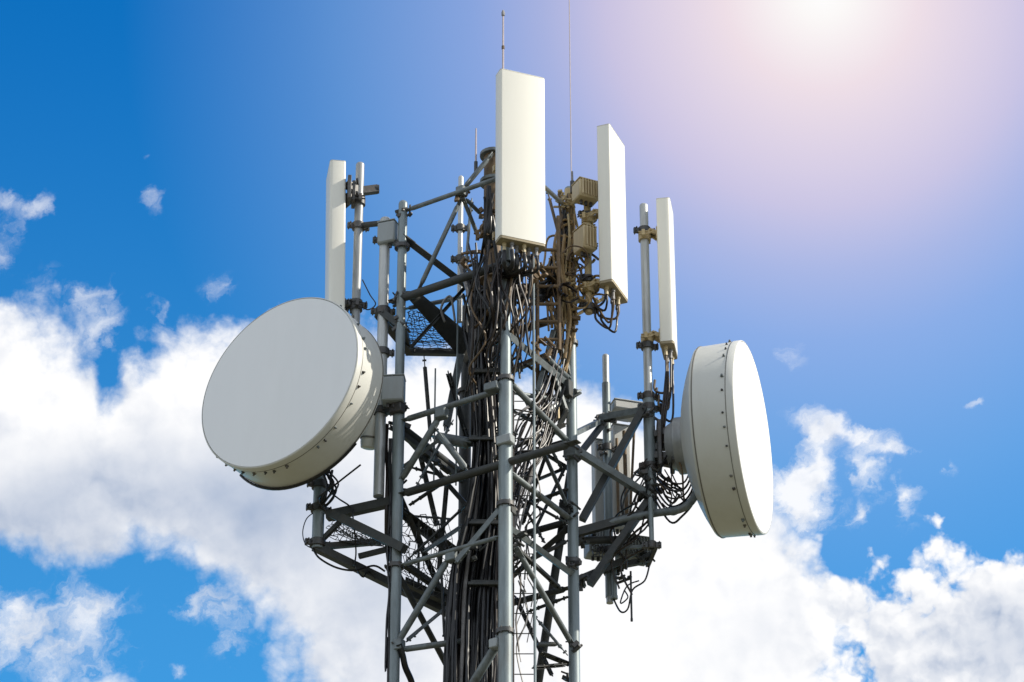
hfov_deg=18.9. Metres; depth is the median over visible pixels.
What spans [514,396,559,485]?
branch cable
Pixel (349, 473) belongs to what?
support strut
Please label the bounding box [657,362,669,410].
jumper cable
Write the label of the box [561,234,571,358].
riser cable
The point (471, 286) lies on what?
loose cable
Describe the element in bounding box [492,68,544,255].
panel antenna
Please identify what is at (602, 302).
coiled cable
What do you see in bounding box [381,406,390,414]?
support arm
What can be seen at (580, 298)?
coiled cable
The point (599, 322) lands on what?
jumper cable
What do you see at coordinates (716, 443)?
microwave dish
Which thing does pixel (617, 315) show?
jumper cable
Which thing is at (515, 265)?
feeder cable
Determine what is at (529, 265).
feeder cable
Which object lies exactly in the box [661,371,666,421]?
jumper cable
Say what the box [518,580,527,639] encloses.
loose cable
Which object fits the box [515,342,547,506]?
branch cable
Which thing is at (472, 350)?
loose cable
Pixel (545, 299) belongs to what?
feeder cable
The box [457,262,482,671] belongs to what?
feeder cable
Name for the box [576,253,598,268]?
coiled cable
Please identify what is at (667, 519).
jumper cable
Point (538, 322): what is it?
cable tray
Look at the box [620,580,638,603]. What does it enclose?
drop cable
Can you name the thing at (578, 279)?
coiled cable
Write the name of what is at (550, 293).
feeder cable
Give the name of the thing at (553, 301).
coiled cable
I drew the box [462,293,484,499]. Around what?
feeder cable
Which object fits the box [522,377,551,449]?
branch cable
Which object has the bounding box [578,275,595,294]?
coiled cable
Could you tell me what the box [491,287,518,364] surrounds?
loose cable
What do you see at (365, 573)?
drop cable
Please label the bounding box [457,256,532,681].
feeder cable
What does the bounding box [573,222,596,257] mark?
radio unit
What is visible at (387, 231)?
radio unit
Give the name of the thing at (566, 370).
riser cable
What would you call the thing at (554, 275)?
feeder cable
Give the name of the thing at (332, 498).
jumper cable
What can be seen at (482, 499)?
feeder cable
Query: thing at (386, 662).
leg cable
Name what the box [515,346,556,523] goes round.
branch cable
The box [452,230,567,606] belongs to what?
feeder cable
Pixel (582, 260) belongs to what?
coiled cable
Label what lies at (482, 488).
feeder cable
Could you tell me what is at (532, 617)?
loose cable
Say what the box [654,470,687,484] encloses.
jumper cable
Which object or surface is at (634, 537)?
jumper cable
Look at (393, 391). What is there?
radio unit
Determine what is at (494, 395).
loose cable
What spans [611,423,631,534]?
equipment cabinet
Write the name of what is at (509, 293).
loose cable
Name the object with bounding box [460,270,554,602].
feeder cable
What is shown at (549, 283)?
feeder cable
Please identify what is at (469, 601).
feeder cable
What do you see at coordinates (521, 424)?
branch cable
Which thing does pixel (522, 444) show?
branch cable
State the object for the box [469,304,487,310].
cable clamp
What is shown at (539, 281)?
feeder cable
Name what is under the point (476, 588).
feeder cable
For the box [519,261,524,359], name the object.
loose cable
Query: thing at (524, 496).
branch cable
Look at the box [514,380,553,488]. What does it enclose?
branch cable
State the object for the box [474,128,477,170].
whip antenna
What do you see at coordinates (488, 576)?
feeder cable
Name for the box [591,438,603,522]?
equipment cabinet
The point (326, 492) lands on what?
jumper cable
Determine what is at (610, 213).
panel antenna
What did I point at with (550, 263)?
feeder cable
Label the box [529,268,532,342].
loose cable
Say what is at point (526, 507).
loose cable
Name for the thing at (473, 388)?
feeder cable
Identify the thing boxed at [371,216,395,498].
mounting pole
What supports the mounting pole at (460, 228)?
attached to the lattice tower
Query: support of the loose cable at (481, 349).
hanging from the lattice tower
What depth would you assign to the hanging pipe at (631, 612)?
32.34 m
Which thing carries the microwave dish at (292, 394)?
attached to the mounting pole at (318, 487)
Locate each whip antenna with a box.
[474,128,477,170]
[501,10,504,68]
[569,0,571,170]
[570,171,574,193]
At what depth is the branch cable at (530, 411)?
32.14 m
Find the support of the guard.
hanging from the lattice tower
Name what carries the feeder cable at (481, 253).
attached to the lattice tower
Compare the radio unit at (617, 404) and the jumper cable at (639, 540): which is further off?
the radio unit at (617, 404)
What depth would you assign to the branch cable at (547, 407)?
32.42 m
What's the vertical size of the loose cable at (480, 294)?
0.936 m
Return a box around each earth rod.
[433,368,435,479]
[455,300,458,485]
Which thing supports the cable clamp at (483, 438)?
attached to the lattice tower
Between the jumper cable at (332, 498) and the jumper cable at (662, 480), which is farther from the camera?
the jumper cable at (662, 480)
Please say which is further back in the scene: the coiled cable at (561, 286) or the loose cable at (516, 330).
the coiled cable at (561, 286)
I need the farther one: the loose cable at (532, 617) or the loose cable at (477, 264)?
the loose cable at (477, 264)
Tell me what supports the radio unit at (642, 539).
attached to the side platform at (609, 471)
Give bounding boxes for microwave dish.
[202,297,383,490]
[653,340,772,537]
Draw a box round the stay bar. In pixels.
[609,491,696,523]
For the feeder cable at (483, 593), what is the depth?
30.88 m
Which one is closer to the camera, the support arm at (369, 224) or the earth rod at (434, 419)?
the earth rod at (434, 419)
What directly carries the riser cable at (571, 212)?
attached to the lattice tower
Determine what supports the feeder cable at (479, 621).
attached to the lattice tower
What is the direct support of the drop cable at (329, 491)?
hanging from the outrigger platform at (340, 516)
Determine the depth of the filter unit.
32.34 m
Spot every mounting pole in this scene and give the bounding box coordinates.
[304,475,331,547]
[345,162,369,322]
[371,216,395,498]
[451,175,469,322]
[577,205,598,314]
[597,353,619,604]
[633,203,661,510]
[642,497,661,549]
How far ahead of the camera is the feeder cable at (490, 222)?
32.96 m
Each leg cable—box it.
[384,423,389,561]
[384,438,390,681]
[388,438,392,681]
[396,643,414,681]
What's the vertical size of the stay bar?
0.487 m
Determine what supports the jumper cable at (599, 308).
attached to the panel antenna at (610, 213)
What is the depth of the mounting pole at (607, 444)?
33.36 m
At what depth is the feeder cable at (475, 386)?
32.24 m
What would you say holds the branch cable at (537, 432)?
attached to the lattice tower
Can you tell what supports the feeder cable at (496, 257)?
attached to the lattice tower
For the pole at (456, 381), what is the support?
attached to the lattice tower
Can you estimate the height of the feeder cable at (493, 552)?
19.761 m
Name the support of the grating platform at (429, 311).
attached to the lattice tower
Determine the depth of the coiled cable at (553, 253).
33.51 m
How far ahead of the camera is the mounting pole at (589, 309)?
33.33 m
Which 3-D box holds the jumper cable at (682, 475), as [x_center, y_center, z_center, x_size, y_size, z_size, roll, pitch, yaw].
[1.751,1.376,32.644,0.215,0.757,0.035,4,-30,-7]
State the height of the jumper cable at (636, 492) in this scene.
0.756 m
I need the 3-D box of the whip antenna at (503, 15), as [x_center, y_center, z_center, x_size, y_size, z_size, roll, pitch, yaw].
[-0.097,-2.890,33.583,0.045,1.772,0.048,0,-30,0]
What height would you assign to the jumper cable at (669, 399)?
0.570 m
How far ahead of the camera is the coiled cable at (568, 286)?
33.08 m
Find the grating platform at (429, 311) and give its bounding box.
[374,291,468,364]
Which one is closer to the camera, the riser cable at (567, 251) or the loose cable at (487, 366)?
the loose cable at (487, 366)
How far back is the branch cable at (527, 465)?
32.14 m
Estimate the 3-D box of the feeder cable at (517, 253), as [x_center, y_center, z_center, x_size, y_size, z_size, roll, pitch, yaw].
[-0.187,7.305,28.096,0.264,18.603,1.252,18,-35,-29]
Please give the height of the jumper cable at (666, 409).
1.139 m
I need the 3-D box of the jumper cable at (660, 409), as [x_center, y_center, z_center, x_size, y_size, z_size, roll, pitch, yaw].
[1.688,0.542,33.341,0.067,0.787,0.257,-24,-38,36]
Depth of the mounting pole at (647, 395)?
33.48 m
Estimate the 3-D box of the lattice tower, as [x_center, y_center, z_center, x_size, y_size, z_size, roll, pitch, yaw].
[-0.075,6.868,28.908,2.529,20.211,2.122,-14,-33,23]
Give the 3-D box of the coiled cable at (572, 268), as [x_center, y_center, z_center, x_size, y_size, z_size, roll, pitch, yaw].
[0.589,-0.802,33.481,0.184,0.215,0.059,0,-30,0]
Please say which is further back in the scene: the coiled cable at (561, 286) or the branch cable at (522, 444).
the coiled cable at (561, 286)
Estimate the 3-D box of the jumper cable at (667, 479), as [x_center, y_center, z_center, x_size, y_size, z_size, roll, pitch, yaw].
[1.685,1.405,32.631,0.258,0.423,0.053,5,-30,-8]
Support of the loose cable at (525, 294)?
hanging from the lattice tower
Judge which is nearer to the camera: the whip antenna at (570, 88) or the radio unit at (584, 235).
the radio unit at (584, 235)
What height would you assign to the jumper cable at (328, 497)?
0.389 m
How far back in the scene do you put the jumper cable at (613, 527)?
32.46 m
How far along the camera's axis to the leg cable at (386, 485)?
31.99 m
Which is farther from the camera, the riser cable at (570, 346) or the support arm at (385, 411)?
the riser cable at (570, 346)
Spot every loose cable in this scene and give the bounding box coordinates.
[440,295,455,321]
[464,243,474,331]
[464,251,475,396]
[466,269,481,391]
[468,280,486,384]
[469,243,478,380]
[469,285,474,411]
[471,337,472,446]
[474,250,490,328]
[474,254,485,367]
[475,256,490,348]
[477,266,495,348]
[483,252,496,383]
[485,258,505,348]
[485,259,498,369]
[486,240,494,349]
[488,250,506,362]
[490,264,500,336]
[490,266,510,333]
[491,278,501,380]
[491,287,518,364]
[492,252,501,339]
[492,285,519,361]
[492,320,499,367]
[493,288,499,421]
[503,279,511,325]
[505,268,513,334]
[509,255,527,332]
[510,278,521,361]
[511,283,530,368]
[511,306,518,366]
[513,253,526,329]
[513,285,523,375]
[514,252,521,378]
[515,269,532,351]
[515,571,521,651]
[516,582,524,661]
[516,589,527,681]
[518,550,525,592]
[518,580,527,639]
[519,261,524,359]
[519,304,527,373]
[519,471,529,548]
[520,304,529,371]
[524,498,540,537]
[525,254,533,355]
[526,473,540,567]
[527,574,532,606]
[527,592,538,641]
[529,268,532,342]
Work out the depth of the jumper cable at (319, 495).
32.01 m
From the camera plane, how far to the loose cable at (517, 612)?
30.87 m
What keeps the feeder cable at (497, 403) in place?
attached to the lattice tower
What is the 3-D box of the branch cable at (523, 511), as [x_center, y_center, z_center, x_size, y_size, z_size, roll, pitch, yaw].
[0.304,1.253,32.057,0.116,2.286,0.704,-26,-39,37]
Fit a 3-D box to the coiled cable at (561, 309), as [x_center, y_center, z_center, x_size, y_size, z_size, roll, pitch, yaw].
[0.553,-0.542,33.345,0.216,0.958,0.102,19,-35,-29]
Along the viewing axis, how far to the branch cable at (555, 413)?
32.46 m
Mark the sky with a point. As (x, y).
(843, 180)
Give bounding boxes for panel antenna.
[325,160,379,313]
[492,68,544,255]
[579,124,627,309]
[638,197,677,363]
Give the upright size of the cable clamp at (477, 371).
0.071 m
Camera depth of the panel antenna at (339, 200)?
33.67 m
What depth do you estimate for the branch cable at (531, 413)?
32.16 m
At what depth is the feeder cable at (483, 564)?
31.16 m
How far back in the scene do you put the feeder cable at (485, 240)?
32.93 m
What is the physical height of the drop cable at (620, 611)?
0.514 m
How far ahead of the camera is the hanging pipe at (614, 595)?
32.52 m
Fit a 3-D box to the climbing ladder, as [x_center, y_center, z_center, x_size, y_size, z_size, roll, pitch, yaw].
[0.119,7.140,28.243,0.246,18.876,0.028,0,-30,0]
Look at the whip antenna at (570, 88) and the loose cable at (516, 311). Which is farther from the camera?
the whip antenna at (570, 88)
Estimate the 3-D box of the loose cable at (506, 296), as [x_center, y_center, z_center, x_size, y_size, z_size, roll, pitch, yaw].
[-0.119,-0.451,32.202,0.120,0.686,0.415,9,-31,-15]
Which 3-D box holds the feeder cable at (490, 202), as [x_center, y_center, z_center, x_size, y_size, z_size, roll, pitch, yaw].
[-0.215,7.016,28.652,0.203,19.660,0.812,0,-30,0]
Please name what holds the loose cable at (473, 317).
hanging from the lattice tower
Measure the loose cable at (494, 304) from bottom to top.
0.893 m
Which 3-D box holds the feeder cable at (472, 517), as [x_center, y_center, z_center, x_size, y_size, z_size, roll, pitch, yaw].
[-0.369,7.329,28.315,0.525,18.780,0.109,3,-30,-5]
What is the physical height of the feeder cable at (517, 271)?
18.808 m
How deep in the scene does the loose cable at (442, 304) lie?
33.19 m
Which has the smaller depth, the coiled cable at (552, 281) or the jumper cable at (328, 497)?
the jumper cable at (328, 497)
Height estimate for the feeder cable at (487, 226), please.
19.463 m
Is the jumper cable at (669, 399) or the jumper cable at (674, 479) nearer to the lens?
the jumper cable at (674, 479)
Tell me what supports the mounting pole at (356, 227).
attached to the support arm at (369, 224)
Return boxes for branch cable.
[496,360,558,527]
[496,362,560,452]
[514,327,561,445]
[514,337,556,416]
[514,348,555,435]
[514,358,564,526]
[514,363,548,520]
[514,364,560,412]
[514,377,552,499]
[514,378,546,483]
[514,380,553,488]
[514,381,545,493]
[514,386,565,470]
[514,394,536,454]
[514,396,557,453]
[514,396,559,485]
[514,408,530,444]
[514,424,544,446]
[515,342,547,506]
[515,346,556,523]
[515,362,547,473]
[515,367,564,455]
[515,421,553,527]
[516,397,555,542]
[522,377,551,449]
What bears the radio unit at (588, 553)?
attached to the side platform at (609, 471)
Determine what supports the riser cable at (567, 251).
attached to the lattice tower
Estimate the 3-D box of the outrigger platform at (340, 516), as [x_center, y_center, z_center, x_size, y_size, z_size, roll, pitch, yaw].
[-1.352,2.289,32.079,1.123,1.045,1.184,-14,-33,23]
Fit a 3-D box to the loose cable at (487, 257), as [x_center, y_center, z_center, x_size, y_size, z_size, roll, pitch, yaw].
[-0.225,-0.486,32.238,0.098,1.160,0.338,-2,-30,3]
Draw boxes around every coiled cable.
[541,234,572,301]
[545,283,577,295]
[546,254,571,319]
[546,257,572,330]
[547,264,568,343]
[548,253,572,327]
[551,241,567,306]
[552,218,572,282]
[554,291,579,302]
[555,222,572,296]
[555,256,564,327]
[558,282,570,296]
[562,245,588,273]
[565,261,574,274]
[566,250,573,261]
[567,274,580,289]
[572,294,589,308]
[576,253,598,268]
[576,283,587,301]
[577,291,605,305]
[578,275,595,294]
[579,257,595,262]
[590,293,604,298]
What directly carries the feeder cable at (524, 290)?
attached to the lattice tower
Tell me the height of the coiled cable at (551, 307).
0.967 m
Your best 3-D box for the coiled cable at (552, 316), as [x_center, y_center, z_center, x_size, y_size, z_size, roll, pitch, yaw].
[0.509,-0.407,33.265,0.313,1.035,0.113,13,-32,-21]
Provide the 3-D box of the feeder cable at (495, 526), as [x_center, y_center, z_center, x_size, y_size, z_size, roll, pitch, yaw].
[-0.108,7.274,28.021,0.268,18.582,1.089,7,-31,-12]
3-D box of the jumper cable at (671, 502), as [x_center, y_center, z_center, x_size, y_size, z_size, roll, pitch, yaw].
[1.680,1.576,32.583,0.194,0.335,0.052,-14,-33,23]
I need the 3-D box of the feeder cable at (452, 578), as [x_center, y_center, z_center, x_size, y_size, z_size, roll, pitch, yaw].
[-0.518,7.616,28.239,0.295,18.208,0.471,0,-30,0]
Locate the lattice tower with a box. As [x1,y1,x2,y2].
[384,147,603,681]
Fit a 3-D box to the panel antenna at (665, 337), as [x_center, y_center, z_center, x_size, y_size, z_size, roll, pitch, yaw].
[1.599,-0.639,34.024,0.379,1.985,0.382,-5,-30,8]
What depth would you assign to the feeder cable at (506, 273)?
31.20 m
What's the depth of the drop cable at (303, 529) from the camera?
31.97 m
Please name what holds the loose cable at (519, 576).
hanging from the lattice tower
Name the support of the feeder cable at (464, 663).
attached to the lattice tower
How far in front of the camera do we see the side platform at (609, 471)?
32.59 m
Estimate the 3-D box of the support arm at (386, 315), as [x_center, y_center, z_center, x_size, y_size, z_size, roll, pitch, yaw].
[-1.294,-0.240,32.931,0.285,0.279,0.112,-11,-32,18]
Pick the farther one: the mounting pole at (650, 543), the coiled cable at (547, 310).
the coiled cable at (547, 310)
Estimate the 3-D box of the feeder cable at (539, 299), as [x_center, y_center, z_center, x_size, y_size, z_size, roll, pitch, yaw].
[0.054,7.161,28.699,1.197,19.455,0.254,8,-31,-13]
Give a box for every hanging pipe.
[611,568,617,599]
[630,571,632,621]
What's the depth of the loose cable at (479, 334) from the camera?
31.96 m
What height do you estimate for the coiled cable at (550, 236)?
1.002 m
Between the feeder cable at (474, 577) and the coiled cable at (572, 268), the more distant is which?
the coiled cable at (572, 268)
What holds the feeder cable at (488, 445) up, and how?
attached to the lattice tower
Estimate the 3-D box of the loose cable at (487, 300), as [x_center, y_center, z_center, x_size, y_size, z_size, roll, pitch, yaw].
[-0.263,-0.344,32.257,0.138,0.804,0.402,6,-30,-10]
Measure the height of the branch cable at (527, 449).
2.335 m
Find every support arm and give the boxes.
[361,220,379,227]
[377,309,400,325]
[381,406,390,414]
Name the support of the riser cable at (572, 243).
attached to the lattice tower
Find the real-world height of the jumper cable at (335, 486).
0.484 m
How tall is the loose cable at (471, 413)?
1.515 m
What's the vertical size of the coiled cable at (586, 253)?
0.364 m
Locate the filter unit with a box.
[360,415,374,449]
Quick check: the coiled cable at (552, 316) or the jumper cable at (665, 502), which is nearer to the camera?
the jumper cable at (665, 502)
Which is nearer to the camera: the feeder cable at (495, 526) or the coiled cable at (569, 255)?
the feeder cable at (495, 526)
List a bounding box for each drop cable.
[302,513,312,548]
[312,549,384,571]
[328,490,356,565]
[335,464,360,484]
[352,560,375,578]
[362,279,375,309]
[613,565,649,612]
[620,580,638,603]
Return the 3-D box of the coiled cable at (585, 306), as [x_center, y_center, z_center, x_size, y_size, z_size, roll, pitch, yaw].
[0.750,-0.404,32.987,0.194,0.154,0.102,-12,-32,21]
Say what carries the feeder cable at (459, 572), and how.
attached to the lattice tower
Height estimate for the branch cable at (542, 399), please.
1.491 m
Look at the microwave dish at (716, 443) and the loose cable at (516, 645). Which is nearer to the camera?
the loose cable at (516, 645)
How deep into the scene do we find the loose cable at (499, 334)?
31.85 m
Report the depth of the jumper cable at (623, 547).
32.31 m
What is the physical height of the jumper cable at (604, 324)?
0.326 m
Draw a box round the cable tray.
[535,215,560,406]
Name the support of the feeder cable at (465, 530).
attached to the lattice tower
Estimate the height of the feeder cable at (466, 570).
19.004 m
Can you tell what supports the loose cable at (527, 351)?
hanging from the lattice tower
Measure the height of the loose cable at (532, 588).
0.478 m
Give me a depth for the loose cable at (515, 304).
32.47 m
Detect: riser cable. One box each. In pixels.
[537,193,566,419]
[551,193,564,348]
[553,214,563,395]
[554,194,578,419]
[554,234,576,388]
[561,214,569,326]
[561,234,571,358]
[561,235,570,336]
[563,193,573,318]
[565,262,573,372]
[566,214,575,337]
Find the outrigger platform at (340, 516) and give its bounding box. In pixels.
[312,496,444,614]
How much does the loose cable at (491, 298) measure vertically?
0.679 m
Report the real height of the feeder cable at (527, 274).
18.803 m
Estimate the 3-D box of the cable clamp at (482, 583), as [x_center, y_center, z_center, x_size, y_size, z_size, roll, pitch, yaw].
[-0.263,2.437,30.995,0.360,0.066,0.095,0,-30,0]
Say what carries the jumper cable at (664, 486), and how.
attached to the microwave dish at (716, 443)
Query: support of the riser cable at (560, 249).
attached to the lattice tower
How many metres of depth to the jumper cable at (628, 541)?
32.42 m
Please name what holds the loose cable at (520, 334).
hanging from the lattice tower
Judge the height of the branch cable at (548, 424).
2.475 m
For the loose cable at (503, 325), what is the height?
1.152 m
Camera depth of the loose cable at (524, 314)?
31.93 m
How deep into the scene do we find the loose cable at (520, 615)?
30.94 m
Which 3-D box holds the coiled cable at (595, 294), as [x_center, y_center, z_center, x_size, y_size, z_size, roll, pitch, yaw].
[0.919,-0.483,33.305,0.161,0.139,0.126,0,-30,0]
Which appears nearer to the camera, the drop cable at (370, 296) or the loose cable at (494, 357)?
the loose cable at (494, 357)
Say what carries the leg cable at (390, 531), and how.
attached to the lattice tower
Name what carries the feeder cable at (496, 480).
attached to the lattice tower
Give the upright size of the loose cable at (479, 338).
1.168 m
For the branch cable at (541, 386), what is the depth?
32.45 m
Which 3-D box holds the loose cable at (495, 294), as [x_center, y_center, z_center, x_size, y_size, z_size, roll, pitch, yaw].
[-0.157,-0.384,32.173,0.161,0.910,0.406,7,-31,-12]
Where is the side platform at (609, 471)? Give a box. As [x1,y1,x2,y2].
[577,405,659,587]
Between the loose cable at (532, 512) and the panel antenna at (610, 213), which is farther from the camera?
the panel antenna at (610, 213)
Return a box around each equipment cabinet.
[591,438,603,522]
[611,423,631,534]
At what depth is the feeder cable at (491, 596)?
31.14 m
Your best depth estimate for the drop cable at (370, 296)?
33.25 m
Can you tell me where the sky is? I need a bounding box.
[0,0,1023,681]
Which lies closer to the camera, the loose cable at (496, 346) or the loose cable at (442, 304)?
the loose cable at (496, 346)
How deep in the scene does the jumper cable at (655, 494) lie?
32.53 m
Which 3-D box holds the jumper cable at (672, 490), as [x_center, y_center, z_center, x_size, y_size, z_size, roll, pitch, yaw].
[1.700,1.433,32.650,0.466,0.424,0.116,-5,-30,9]
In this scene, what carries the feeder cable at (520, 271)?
attached to the lattice tower
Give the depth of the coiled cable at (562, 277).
33.38 m
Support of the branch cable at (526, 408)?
attached to the lattice tower
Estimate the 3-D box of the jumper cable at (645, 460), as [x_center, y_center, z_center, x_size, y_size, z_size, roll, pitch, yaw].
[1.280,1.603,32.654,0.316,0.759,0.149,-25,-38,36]
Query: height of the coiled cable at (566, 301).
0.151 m
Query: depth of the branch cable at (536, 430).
32.21 m
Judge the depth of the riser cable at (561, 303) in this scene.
33.08 m
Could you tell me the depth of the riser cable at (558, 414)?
33.40 m
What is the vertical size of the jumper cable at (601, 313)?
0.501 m
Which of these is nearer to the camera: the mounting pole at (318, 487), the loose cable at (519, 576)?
the loose cable at (519, 576)
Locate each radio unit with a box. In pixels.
[377,218,397,247]
[381,373,405,407]
[571,176,597,206]
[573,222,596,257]
[584,531,604,561]
[611,398,642,421]
[615,534,650,565]
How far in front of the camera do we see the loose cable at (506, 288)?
32.16 m
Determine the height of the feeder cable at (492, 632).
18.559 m
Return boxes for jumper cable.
[316,473,334,507]
[318,474,327,506]
[320,473,331,506]
[322,472,338,505]
[324,470,334,507]
[327,471,336,497]
[592,292,614,322]
[592,294,607,311]
[594,303,612,328]
[597,304,619,319]
[600,309,617,332]
[609,497,639,562]
[610,516,644,588]
[613,475,647,538]
[620,458,647,514]
[620,522,648,594]
[622,477,641,543]
[623,482,647,545]
[625,499,648,569]
[629,466,649,512]
[652,472,689,491]
[652,478,690,498]
[652,483,692,506]
[652,495,691,523]
[653,355,667,393]
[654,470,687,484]
[654,492,676,515]
[655,358,671,402]
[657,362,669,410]
[657,464,672,485]
[658,371,668,466]
[659,364,673,421]
[659,455,681,491]
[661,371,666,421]
[662,371,667,431]
[662,480,679,503]
[663,469,670,493]
[669,463,681,495]
[671,463,677,499]
[679,462,684,499]
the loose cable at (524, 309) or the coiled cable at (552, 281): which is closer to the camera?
the loose cable at (524, 309)
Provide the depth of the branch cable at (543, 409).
32.06 m
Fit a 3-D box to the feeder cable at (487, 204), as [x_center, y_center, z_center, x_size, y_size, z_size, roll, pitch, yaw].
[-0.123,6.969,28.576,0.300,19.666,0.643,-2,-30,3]
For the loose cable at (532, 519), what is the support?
hanging from the lattice tower
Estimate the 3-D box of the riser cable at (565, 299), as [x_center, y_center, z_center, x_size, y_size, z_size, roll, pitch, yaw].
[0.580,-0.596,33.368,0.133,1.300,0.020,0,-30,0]
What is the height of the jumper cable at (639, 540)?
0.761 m
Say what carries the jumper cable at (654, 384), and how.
attached to the panel antenna at (665, 337)
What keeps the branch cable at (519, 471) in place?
attached to the lattice tower
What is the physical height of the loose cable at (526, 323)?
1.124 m
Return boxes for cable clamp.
[468,435,495,441]
[468,519,497,525]
[468,580,497,586]
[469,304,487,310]
[472,368,499,374]
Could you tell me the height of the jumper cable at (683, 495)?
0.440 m
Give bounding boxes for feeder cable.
[443,250,508,681]
[445,325,475,681]
[447,215,494,617]
[449,325,488,681]
[451,253,513,681]
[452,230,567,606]
[454,252,525,681]
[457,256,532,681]
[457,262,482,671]
[459,264,479,681]
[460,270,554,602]
[461,238,567,614]
[461,326,468,356]
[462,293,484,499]
[463,269,496,681]
[463,646,464,681]
[465,215,569,681]
[466,305,496,681]
[468,196,488,535]
[468,261,555,450]
[469,238,566,680]
[470,249,514,678]
[471,260,564,676]
[473,317,493,673]
[474,238,490,553]
[476,252,518,393]
[477,297,548,595]
[478,230,492,656]
[479,193,493,264]
[479,256,531,681]
[480,202,486,632]
[480,215,563,633]
[480,256,538,681]
[480,293,490,681]
[481,259,539,285]
[482,201,493,256]
[483,239,497,681]
[484,214,566,550]
[484,215,512,681]
[485,185,514,612]
[487,322,497,681]
[488,210,491,237]
[488,212,568,634]
[488,296,549,681]
[489,186,493,238]
[489,249,514,681]
[489,253,518,587]
[494,252,523,637]
[497,212,562,322]
[502,254,527,277]
[507,255,525,278]
[527,210,565,287]
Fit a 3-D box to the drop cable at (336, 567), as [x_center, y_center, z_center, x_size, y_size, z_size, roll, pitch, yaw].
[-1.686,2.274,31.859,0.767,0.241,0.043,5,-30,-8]
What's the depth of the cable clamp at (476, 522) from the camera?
31.30 m
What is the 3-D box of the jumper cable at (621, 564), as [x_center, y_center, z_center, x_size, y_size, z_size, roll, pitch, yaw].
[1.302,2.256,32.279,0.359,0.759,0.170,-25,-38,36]
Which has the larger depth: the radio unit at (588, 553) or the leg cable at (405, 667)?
the radio unit at (588, 553)
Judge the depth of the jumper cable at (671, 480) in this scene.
32.65 m
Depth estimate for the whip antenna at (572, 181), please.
33.93 m
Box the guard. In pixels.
[402,514,452,605]
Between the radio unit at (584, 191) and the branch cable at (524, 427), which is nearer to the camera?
the branch cable at (524, 427)
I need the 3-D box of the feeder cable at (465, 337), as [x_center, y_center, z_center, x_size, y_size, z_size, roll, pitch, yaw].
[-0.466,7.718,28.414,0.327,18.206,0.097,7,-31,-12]
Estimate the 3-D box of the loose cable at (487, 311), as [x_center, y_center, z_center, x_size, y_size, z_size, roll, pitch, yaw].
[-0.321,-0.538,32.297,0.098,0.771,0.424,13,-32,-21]
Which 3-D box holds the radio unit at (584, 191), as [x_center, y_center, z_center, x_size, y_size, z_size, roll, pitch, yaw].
[0.807,-1.606,33.793,0.258,0.284,0.272,14,-33,-22]
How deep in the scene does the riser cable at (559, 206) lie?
33.73 m
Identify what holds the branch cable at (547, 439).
attached to the lattice tower
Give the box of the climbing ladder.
[513,252,535,681]
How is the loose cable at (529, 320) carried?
hanging from the lattice tower
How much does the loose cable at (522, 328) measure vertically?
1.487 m
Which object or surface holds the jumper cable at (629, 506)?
hanging from the side platform at (609, 471)
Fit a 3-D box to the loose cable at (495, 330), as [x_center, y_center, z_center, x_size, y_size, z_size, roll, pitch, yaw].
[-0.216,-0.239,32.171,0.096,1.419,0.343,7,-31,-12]
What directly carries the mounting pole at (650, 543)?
attached to the side platform at (609, 471)
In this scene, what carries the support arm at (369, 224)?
attached to the mounting pole at (380, 417)

